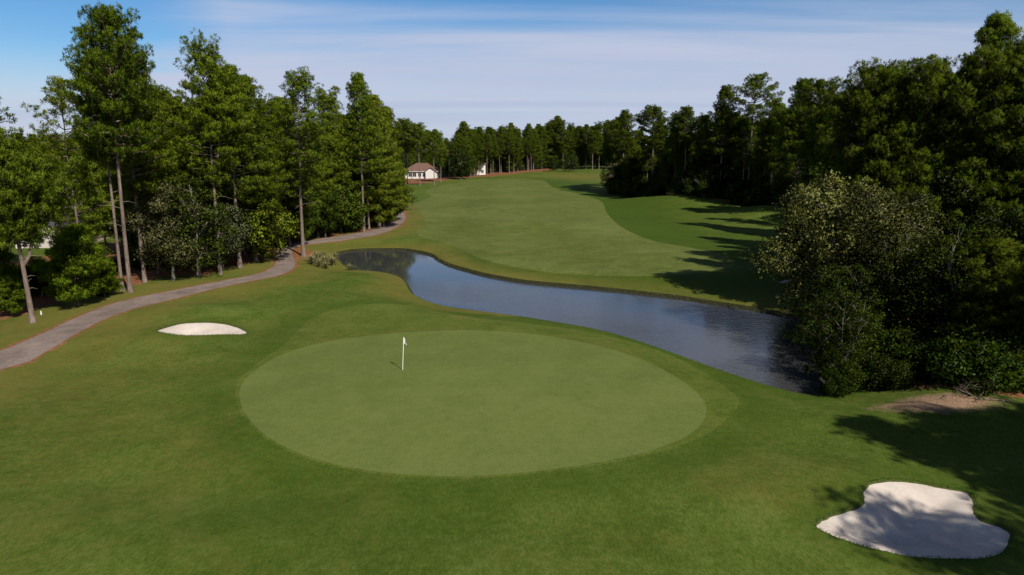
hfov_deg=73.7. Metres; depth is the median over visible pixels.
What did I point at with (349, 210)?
leafy tree
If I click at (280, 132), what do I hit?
pine tree
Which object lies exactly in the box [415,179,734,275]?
fairway
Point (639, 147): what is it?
pine tree
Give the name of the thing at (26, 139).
pine tree
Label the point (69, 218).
pine tree
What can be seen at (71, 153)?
pine tree
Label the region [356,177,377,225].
leafy tree
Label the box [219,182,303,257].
oak tree
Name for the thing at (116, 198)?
pine tree
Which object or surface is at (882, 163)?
pine tree
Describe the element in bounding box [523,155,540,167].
leafy tree
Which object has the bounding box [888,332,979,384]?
shrub
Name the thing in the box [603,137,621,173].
pine tree
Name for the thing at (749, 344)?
pond water
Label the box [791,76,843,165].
pine tree
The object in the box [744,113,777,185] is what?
pine tree
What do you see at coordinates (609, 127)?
pine tree
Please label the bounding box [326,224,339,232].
shrub
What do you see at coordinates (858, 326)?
leafy tree
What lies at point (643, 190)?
shrub
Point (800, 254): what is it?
leafy tree
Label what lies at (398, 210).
leafy tree
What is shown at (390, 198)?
pine tree
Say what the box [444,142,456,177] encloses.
pine tree
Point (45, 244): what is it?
house
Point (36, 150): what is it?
pine tree
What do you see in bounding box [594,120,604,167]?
pine tree
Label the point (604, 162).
pine tree
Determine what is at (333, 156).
pine tree
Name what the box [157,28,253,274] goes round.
pine tree
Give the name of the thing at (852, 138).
pine tree
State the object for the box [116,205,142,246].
leafy tree
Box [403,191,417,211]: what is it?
shrub
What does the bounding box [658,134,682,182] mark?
pine tree
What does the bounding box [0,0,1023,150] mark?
sky
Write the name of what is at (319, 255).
ornamental grass
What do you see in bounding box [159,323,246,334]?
sand bunker
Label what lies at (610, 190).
shrub
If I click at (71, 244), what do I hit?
leafy shrub
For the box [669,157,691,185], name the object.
leafy tree
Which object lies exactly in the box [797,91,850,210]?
pine tree
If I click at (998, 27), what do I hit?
pine tree
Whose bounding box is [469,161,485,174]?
house
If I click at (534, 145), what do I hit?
pine tree
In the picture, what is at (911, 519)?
sand bunker
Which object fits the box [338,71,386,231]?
pine tree
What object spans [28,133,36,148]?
pine tree
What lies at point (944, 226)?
leafy tree
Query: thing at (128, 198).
pine tree
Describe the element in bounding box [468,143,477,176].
pine tree
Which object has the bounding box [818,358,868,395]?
shrub
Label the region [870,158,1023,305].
leafy tree
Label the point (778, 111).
pine tree
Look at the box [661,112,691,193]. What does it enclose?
pine tree
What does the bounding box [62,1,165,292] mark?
pine tree
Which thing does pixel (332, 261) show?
ornamental grass
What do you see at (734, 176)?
leafy tree
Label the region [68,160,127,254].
pine tree
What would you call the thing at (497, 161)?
leafy tree
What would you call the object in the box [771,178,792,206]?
shrub
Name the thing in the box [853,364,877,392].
shrub
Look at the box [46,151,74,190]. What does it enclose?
pine tree
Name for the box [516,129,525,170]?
pine tree
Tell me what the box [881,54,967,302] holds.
pine tree
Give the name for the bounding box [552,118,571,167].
pine tree
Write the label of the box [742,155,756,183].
leafy tree
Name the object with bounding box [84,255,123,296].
leafy shrub
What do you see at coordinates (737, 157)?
pine tree
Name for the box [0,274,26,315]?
leafy shrub
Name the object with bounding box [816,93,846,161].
pine tree
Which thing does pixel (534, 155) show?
pine tree
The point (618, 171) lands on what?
leafy tree
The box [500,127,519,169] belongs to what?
pine tree
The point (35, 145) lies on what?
pine tree
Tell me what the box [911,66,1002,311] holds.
pine tree
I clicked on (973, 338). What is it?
shrub
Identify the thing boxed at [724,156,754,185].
leafy tree
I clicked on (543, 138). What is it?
pine tree
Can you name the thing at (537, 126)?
pine tree
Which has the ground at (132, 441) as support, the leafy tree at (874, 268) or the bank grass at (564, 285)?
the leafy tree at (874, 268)
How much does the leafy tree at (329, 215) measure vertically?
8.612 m
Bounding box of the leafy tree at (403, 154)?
[400,153,418,167]
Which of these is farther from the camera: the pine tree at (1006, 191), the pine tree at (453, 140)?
the pine tree at (453, 140)
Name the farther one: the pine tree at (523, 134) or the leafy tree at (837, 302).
the pine tree at (523, 134)
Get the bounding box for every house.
[13,195,108,248]
[405,163,439,178]
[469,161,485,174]
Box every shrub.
[28,223,115,305]
[112,259,124,271]
[116,243,169,269]
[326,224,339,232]
[331,207,370,232]
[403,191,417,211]
[604,178,619,194]
[635,182,649,197]
[639,184,659,196]
[653,182,669,195]
[665,175,684,193]
[667,170,693,193]
[681,170,699,194]
[692,173,723,197]
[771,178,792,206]
[771,187,781,204]
[813,351,855,383]
[815,369,852,398]
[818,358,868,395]
[838,328,878,352]
[847,321,927,362]
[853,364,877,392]
[854,352,899,391]
[863,330,915,364]
[865,311,915,332]
[880,359,919,390]
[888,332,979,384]
[907,345,934,379]
[914,320,1023,391]
[919,330,1023,401]
[937,328,958,342]
[953,332,1022,360]
[971,326,1023,393]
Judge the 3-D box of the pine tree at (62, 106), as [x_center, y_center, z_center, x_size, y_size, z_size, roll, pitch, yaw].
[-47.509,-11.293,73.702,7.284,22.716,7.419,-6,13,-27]
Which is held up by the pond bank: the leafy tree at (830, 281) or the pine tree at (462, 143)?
the leafy tree at (830, 281)
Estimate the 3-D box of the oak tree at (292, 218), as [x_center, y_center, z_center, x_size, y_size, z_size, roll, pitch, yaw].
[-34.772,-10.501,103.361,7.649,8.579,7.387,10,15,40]
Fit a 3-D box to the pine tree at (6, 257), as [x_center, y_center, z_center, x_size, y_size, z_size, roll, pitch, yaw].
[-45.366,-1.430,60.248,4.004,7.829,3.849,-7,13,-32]
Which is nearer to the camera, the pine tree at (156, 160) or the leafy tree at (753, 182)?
the pine tree at (156, 160)
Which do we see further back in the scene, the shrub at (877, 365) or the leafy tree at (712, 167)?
the leafy tree at (712, 167)
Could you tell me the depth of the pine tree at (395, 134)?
133.13 m
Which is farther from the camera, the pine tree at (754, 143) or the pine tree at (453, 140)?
the pine tree at (453, 140)
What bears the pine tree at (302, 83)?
on the ground at (132, 441)
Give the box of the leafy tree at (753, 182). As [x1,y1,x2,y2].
[750,162,775,184]
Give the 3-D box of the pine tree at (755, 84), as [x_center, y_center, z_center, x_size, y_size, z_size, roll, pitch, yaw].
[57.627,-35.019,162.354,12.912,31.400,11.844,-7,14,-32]
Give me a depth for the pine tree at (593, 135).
410.42 m
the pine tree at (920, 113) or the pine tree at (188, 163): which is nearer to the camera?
the pine tree at (920, 113)
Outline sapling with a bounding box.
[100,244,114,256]
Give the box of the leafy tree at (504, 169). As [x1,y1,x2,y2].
[494,158,514,171]
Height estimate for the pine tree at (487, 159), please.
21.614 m
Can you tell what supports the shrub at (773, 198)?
on the ground at (132, 441)
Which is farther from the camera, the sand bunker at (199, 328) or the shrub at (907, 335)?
the sand bunker at (199, 328)
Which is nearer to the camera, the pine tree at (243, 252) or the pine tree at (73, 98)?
the pine tree at (73, 98)
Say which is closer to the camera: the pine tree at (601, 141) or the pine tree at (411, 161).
the pine tree at (411, 161)
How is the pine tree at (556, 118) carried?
on the ground at (132, 441)
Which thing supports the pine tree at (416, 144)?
on the ground at (132, 441)
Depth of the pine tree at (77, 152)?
131.85 m
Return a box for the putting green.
[239,330,705,475]
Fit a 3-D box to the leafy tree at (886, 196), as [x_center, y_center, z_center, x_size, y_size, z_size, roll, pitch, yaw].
[27.994,-1.526,51.030,10.876,12.639,11.743,-2,12,-11]
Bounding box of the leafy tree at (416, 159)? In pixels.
[401,155,426,167]
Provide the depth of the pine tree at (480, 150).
328.36 m
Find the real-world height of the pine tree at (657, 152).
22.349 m
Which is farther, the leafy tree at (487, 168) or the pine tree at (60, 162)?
the leafy tree at (487, 168)
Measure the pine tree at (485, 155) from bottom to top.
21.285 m
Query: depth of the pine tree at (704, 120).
173.66 m
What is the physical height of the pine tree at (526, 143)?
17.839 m
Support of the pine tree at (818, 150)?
on the ground at (132, 441)
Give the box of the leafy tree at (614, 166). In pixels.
[608,156,625,177]
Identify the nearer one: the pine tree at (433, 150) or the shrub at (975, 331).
the shrub at (975, 331)
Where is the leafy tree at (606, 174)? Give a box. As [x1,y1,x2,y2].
[599,165,611,188]
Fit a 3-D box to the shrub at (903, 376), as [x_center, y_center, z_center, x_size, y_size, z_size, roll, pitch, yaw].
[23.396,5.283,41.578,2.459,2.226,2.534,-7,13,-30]
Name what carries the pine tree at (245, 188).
on the ground at (132, 441)
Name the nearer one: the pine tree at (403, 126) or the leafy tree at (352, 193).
the leafy tree at (352, 193)
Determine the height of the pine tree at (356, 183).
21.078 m
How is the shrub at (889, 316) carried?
on the ground at (132, 441)
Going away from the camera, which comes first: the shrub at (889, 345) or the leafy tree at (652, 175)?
the shrub at (889, 345)
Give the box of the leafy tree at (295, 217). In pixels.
[280,181,314,241]
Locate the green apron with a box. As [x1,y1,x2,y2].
[235,304,739,477]
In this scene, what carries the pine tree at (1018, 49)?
on the ground at (132, 441)
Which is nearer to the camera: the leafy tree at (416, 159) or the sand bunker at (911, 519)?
the sand bunker at (911, 519)
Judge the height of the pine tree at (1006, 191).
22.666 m
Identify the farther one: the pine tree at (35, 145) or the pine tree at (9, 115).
the pine tree at (35, 145)
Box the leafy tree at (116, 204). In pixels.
[111,196,142,250]
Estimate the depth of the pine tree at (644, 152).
199.64 m
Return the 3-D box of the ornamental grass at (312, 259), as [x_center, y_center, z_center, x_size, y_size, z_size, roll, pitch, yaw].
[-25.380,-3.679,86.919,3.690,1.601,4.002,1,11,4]
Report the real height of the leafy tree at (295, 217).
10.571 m
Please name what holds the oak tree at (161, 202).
on the ground at (132, 441)
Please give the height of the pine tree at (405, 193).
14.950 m
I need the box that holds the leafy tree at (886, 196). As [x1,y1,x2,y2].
[812,182,962,323]
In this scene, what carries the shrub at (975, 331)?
on the ground at (132, 441)
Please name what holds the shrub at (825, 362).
on the ground at (132, 441)
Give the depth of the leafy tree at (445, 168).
320.55 m
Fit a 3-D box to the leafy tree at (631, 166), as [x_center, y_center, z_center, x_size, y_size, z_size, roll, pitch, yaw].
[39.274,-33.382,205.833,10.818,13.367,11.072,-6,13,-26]
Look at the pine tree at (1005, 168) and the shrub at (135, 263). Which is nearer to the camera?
the pine tree at (1005, 168)
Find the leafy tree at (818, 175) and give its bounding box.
[774,164,867,275]
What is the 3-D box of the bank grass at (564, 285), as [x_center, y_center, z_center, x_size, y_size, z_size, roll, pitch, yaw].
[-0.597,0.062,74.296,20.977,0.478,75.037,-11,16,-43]
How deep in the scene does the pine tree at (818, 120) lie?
106.19 m
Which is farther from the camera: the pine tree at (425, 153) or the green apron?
the pine tree at (425, 153)
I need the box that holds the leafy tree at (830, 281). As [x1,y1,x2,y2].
[778,260,893,353]
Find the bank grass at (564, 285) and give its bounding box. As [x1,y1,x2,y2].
[336,248,802,393]
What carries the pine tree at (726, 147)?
on the ground at (132, 441)
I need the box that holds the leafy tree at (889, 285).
[868,234,974,344]
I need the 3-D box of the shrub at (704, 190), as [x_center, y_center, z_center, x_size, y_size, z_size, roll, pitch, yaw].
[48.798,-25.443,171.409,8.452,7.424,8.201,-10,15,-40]
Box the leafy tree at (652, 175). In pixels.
[647,171,659,185]
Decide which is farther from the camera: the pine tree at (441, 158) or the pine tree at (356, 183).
the pine tree at (441, 158)
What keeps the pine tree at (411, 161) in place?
on the ground at (132, 441)
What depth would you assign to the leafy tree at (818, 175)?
67.66 m
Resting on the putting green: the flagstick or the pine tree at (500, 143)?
the flagstick
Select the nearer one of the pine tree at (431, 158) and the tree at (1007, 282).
the tree at (1007, 282)
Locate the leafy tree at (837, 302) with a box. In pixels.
[810,254,868,322]
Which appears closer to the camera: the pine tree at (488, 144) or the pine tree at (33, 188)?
the pine tree at (33, 188)
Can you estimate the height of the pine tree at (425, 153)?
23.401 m
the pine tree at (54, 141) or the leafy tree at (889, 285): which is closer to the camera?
the leafy tree at (889, 285)
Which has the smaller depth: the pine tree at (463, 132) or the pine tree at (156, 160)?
the pine tree at (156, 160)
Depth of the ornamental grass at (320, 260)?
85.35 m
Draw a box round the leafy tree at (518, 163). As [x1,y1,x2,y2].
[502,160,522,169]
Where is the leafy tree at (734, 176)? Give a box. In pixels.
[724,153,753,190]
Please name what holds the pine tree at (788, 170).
on the ground at (132, 441)
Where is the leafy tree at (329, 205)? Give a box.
[312,177,344,236]
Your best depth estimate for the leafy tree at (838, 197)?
52.76 m
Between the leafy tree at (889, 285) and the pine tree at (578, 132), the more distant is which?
the pine tree at (578, 132)
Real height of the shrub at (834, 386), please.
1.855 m
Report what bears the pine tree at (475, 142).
on the ground at (132, 441)
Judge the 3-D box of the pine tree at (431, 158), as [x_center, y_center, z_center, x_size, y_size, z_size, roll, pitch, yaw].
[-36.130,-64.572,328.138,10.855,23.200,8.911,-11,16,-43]
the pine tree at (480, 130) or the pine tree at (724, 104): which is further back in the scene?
the pine tree at (480, 130)
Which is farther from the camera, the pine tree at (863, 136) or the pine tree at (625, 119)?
the pine tree at (625, 119)
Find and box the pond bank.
[336,248,830,336]
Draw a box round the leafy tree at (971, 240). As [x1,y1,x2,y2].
[884,219,1023,339]
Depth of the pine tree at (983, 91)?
51.83 m
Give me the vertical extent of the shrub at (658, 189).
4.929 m
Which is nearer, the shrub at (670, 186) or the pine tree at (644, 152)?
the shrub at (670, 186)
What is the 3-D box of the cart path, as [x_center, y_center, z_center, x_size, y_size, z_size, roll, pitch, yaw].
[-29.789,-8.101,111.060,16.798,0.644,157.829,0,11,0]
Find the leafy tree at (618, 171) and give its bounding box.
[611,156,626,185]
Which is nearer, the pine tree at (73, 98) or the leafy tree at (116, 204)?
the pine tree at (73, 98)
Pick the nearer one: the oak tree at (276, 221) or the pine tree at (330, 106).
the oak tree at (276, 221)
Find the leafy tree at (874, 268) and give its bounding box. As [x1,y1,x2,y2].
[815,238,913,333]
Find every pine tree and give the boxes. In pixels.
[0,96,17,134]
[0,125,87,322]
[0,235,23,297]
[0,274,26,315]
[16,132,32,153]
[20,74,97,223]
[25,141,57,161]
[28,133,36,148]
[30,147,48,163]
[33,134,69,165]
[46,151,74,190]
[51,192,83,233]
[56,47,141,290]
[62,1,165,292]
[65,144,80,162]
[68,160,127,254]
[74,148,94,178]
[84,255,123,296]
[92,48,190,282]
[100,118,159,234]
[100,171,133,228]
[115,122,186,272]
[144,85,181,178]
[146,84,210,259]
[154,125,201,243]
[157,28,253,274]
[161,101,206,256]
[173,132,230,253]
[184,65,273,267]
[216,73,294,262]
[217,174,266,255]
[245,93,303,256]
[259,66,342,256]
[268,96,323,245]
[294,132,323,166]
[302,120,333,237]
[313,82,355,199]
[321,124,351,232]
[330,113,374,229]
[332,113,355,178]
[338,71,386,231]
[348,121,385,229]
[351,93,413,227]
[369,123,404,226]
[383,105,413,221]
[393,157,409,219]
[394,118,414,167]
[402,128,415,183]
[404,122,429,184]
[408,125,418,181]
[421,129,432,161]
[423,130,444,184]
[425,129,443,170]
[429,130,449,181]
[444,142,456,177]
[448,138,457,176]
[451,121,473,171]
[454,137,469,177]
[466,136,480,175]
[467,129,480,175]
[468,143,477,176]
[472,133,487,174]
[474,126,484,135]
[474,141,484,163]
[479,133,492,162]
[480,134,493,175]
[485,127,498,173]
[488,142,499,157]
[495,126,507,172]
[496,138,505,173]
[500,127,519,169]
[502,133,516,172]
[509,126,522,164]
[509,138,520,172]
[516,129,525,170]
[520,130,527,169]
[521,123,536,170]
[522,140,533,170]
[523,136,536,170]
[526,128,543,169]
[535,124,545,168]
[536,126,553,168]
[545,119,558,164]
[547,115,568,165]
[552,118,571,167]
[563,123,576,165]
[568,126,588,166]
[577,124,593,168]
[581,126,601,168]
[586,130,601,168]
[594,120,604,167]
[594,136,604,168]
[599,119,622,176]
[600,134,610,168]
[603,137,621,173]
[608,109,640,163]
[616,137,639,172]
[631,134,642,160]
[634,104,669,181]
[635,136,658,179]
[636,130,644,153]
[646,126,665,168]
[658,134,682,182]
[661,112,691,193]
[668,128,695,173]
[670,105,702,171]
[686,112,715,166]
[701,84,748,183]
[714,114,741,188]
[728,72,784,184]
[729,117,756,179]
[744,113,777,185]
[745,125,760,148]
[748,94,784,185]
[760,107,786,173]
[764,77,814,184]
[776,104,815,177]
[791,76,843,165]
[793,101,832,185]
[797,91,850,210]
[808,95,842,184]
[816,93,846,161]
[821,56,921,250]
[830,101,866,244]
[839,95,891,190]
[842,68,914,290]
[843,75,927,229]
[855,68,949,249]
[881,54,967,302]
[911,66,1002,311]
[911,71,953,245]
[926,43,1023,208]
[934,52,1023,233]
[954,38,1023,234]
[956,9,1023,235]
[966,47,1019,224]
[977,73,1023,259]
[1004,122,1023,227]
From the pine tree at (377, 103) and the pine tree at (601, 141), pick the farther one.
the pine tree at (601, 141)
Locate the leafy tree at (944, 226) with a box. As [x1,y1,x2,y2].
[922,181,978,286]
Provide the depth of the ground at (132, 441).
30.61 m
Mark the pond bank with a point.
(784, 314)
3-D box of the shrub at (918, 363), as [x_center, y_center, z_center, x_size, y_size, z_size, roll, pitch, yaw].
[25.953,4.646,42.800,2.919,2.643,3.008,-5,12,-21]
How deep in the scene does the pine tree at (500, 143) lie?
353.15 m
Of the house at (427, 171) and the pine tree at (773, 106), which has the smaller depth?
the pine tree at (773, 106)
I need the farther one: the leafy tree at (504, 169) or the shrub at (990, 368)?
the leafy tree at (504, 169)
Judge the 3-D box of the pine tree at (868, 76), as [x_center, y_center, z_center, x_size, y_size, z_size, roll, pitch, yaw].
[30.228,-8.192,58.871,8.253,22.344,7.812,-3,12,-13]
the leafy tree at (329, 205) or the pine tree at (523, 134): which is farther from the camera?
the pine tree at (523, 134)
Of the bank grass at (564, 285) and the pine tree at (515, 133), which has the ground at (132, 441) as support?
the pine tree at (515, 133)
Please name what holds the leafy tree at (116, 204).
on the ground at (132, 441)
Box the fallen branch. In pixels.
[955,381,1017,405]
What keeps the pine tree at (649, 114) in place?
on the ground at (132, 441)
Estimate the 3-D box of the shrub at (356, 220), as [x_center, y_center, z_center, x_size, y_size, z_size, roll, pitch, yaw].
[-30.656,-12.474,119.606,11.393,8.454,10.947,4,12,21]
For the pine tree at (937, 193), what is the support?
on the ground at (132, 441)
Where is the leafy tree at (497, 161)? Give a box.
[488,154,504,171]
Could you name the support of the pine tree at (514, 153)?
on the ground at (132, 441)
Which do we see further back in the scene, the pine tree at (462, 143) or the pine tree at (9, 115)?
the pine tree at (462, 143)
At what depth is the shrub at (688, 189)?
174.62 m
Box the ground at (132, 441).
[0,151,1023,574]
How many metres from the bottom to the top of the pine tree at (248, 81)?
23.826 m
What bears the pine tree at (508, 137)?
on the ground at (132, 441)
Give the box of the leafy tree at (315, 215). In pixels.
[288,194,322,240]
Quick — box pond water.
[337,250,835,394]
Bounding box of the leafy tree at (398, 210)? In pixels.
[368,175,407,224]
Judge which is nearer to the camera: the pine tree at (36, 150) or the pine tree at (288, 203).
the pine tree at (288, 203)
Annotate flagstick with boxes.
[402,337,406,369]
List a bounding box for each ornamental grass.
[296,254,317,264]
[312,251,325,259]
[313,257,324,266]
[320,260,330,268]
[323,256,338,265]
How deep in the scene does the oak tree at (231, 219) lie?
80.10 m
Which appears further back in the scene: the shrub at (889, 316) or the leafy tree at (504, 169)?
the leafy tree at (504, 169)
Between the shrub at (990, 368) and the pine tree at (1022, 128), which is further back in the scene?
the pine tree at (1022, 128)
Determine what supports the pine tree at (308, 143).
on the ground at (132, 441)
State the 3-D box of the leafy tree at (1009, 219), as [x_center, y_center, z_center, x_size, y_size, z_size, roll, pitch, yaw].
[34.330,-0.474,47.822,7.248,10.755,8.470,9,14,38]
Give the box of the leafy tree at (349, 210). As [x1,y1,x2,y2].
[331,182,371,232]
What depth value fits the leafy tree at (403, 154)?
342.05 m
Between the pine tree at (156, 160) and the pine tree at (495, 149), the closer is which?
the pine tree at (156, 160)
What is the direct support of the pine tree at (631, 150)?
on the ground at (132, 441)
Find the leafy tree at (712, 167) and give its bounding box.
[684,148,737,186]
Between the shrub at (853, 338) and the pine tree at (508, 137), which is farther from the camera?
the pine tree at (508, 137)
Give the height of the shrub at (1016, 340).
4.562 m
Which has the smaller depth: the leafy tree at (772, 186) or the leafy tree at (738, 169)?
the leafy tree at (772, 186)
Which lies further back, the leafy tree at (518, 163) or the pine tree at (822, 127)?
the leafy tree at (518, 163)
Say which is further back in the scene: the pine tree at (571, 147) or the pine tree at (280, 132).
the pine tree at (571, 147)
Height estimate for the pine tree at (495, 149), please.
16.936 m
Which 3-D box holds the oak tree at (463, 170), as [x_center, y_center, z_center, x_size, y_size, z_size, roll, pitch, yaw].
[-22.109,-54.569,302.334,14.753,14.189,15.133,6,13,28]
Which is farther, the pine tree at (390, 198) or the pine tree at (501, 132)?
the pine tree at (501, 132)
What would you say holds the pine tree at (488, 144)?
on the ground at (132, 441)
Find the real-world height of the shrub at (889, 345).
3.711 m
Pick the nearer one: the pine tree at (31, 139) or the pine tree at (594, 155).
the pine tree at (31, 139)
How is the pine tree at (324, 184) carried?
on the ground at (132, 441)
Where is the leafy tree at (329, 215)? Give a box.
[309,188,342,236]
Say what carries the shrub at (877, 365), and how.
on the ground at (132, 441)
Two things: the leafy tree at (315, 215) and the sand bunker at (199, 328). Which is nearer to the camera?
the sand bunker at (199, 328)
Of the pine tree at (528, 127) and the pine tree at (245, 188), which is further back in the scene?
the pine tree at (528, 127)
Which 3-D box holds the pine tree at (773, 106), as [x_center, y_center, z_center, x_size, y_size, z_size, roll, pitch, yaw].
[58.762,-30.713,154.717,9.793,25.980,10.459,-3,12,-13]
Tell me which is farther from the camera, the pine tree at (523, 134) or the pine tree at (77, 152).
the pine tree at (523, 134)
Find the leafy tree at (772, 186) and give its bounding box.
[770,167,792,197]
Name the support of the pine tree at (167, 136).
on the ground at (132, 441)
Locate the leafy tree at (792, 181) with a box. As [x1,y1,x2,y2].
[785,169,800,194]
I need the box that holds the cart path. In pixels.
[0,212,405,369]
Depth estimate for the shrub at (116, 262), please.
81.61 m
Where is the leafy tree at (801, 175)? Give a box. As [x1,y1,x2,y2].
[796,162,822,212]
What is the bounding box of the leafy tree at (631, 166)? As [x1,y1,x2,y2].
[621,155,657,190]
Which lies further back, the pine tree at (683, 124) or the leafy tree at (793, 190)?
the pine tree at (683, 124)
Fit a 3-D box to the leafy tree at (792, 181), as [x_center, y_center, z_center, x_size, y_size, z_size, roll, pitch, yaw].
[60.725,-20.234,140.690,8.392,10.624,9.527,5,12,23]
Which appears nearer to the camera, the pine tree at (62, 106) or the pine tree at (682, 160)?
the pine tree at (62, 106)
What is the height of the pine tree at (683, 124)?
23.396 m
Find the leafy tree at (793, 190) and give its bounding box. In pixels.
[777,163,808,215]
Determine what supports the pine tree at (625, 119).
on the ground at (132, 441)
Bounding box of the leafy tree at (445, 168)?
[431,153,468,176]
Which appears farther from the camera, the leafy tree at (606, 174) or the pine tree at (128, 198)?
the leafy tree at (606, 174)
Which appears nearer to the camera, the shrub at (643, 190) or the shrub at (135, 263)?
the shrub at (135, 263)
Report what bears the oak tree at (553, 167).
on the ground at (132, 441)
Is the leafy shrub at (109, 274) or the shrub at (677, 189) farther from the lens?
the shrub at (677, 189)
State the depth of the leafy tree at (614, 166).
230.67 m
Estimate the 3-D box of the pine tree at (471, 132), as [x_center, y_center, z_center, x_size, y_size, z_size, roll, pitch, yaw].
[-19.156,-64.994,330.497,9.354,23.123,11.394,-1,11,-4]
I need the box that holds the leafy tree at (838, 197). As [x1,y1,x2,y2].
[746,169,921,338]
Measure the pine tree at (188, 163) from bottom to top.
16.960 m
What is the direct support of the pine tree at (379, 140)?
on the ground at (132, 441)
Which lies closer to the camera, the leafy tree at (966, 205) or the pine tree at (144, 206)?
the leafy tree at (966, 205)
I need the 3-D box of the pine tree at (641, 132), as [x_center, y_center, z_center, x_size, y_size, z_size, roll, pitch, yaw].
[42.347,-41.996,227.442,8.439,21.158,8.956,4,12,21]
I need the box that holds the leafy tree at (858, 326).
[801,286,883,376]
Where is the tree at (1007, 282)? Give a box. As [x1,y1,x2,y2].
[929,237,1023,337]
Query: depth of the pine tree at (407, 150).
267.34 m
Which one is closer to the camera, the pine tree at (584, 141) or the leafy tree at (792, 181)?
the leafy tree at (792, 181)
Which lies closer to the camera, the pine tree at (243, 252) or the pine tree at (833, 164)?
the pine tree at (833, 164)
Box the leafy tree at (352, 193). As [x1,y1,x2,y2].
[328,174,366,209]
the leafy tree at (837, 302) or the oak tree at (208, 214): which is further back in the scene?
the oak tree at (208, 214)
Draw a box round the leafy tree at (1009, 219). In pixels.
[945,204,1023,323]
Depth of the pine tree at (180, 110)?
84.58 m
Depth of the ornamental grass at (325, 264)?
84.66 m
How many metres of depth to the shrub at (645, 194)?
196.71 m
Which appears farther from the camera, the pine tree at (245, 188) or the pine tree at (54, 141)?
the pine tree at (54, 141)
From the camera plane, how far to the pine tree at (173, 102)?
83.97 m
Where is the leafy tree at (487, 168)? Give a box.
[484,159,494,171]
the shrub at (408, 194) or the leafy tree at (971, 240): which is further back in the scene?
the shrub at (408, 194)
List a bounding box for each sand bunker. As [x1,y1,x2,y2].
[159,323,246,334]
[817,482,1009,558]
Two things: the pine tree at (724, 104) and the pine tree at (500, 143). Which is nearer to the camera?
the pine tree at (724, 104)
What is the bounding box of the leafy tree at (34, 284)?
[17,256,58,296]
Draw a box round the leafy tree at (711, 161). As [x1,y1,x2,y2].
[687,159,718,187]
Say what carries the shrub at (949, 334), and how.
on the ground at (132, 441)
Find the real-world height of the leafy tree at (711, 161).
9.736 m
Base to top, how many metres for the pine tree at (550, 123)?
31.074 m
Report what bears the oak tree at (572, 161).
on the ground at (132, 441)
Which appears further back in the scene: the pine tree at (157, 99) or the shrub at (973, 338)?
the pine tree at (157, 99)
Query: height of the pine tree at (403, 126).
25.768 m
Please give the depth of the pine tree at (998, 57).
51.11 m
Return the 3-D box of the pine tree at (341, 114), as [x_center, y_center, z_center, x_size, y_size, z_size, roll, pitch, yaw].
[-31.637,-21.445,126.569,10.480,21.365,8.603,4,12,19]
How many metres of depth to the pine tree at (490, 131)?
349.27 m
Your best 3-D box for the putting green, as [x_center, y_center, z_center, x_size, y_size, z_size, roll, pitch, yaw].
[-2.813,5.703,41.936,27.432,0.526,24.748,0,11,0]
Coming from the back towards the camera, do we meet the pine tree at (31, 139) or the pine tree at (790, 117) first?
the pine tree at (31, 139)
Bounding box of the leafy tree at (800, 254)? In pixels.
[777,223,853,296]
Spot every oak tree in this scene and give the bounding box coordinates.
[115,182,213,280]
[145,169,237,277]
[177,197,255,269]
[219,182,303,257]
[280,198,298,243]
[444,149,474,178]
[547,157,561,170]
[559,153,579,171]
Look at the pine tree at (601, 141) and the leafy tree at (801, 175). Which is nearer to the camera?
the leafy tree at (801, 175)

